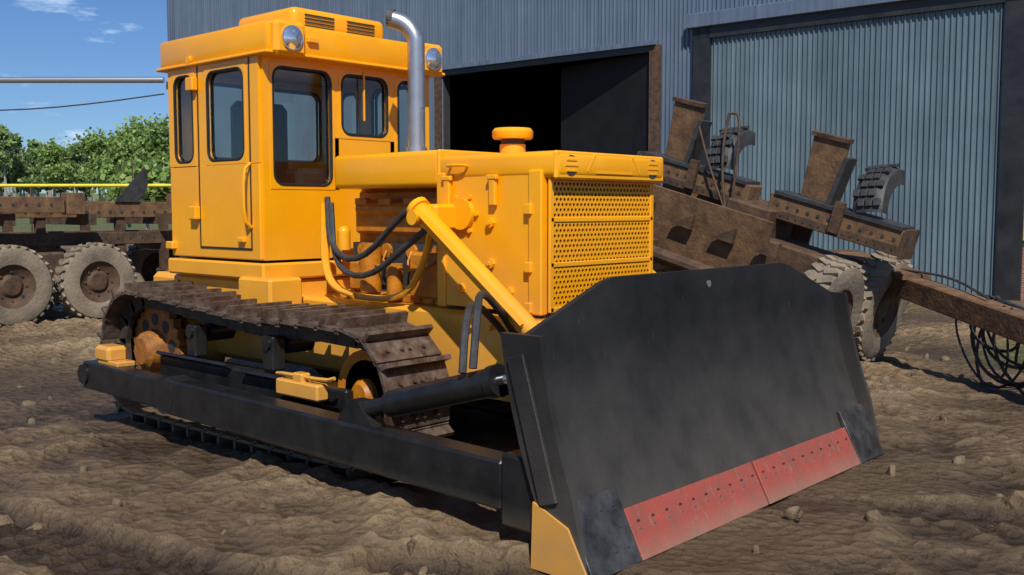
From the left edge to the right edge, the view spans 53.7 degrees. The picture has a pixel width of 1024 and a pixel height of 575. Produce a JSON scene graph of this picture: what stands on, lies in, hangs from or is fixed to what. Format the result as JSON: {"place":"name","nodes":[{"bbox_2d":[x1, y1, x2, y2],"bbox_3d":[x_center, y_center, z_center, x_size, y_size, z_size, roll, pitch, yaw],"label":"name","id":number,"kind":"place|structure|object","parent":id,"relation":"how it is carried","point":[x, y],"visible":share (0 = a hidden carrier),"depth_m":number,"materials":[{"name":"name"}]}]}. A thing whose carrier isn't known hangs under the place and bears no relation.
{"place":"outdoors","nodes":[
{"label":"outdoors","id":0,"kind":"place"},
{"bbox_2d":[0,0,168,193],"label":"sky","id":1,"kind":"structure","parent":0,"point":[39,38],"materials":[{"name":"blue"}]},
{"bbox_2d":[0,193,1023,574],"bbox_3d":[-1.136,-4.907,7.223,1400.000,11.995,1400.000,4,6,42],"label":"mud ground","id":2,"kind":"structure","parent":0,"point":[184,499],"depth_m":5.45,"materials":[{"name":"brown soil"}]},
{"bbox_2d":[0,77,167,110],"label":"yard pipework","id":3,"kind":"object","parent":2,"relation":"on","point":[82,79],"visible":0.88,"depth_m":33.10,"materials":[{"name":"metal"}]},
{"bbox_2d":[0,123,170,201],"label":"birch treeline","id":4,"kind":"object","parent":2,"relation":"on","point":[17,161],"visible":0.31,"depth_m":161.88,"materials":[{"name":"green plant"}]},
{"bbox_2d":[0,159,170,250],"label":"gas pipe","id":5,"kind":"object","parent":2,"relation":"on","point":[78,185],"visible":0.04,"depth_m":34.03,"materials":[{"name":"yellow metal"}]},
{"bbox_2d":[0,167,184,326],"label":"log trailer","id":6,"kind":"object","parent":2,"relation":"on","point":[41,270],"visible":0.51,"depth_m":14.05,"materials":[{"name":"metal"}]},
{"bbox_2d":[30,112,170,229],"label":"trees","id":7,"kind":"object","parent":2,"relation":"on","point":[140,145],"visible":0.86,"depth_m":109.88,"materials":[{"name":"green plant"}]},
{"bbox_2d":[78,7,883,574],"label":"bulldozer","id":8,"kind":"object","parent":2,"relation":"on","point":[368,257],"visible":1,"depth_m":6.08,"materials":[{"name":"metal"}]},
{"bbox_2d":[0,317,1005,574],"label":"stones","id":9,"kind":"object","parent":2,"relation":"on","point":[792,513],"visible":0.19,"depth_m":5.34,"materials":[{"name":"brown stone"}]},
{"bbox_2d":[167,0,1023,300],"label":"building","id":10,"kind":"structure","parent":2,"relation":"on","point":[927,96],"depth_m":19.68,"materials":[{"name":"metal"}]},
{"bbox_2d":[637,96,1023,395],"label":"implement","id":11,"kind":"object","parent":2,"relation":"on","point":[709,215],"visible":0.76,"depth_m":9.92,"materials":[{"name":"metal"}]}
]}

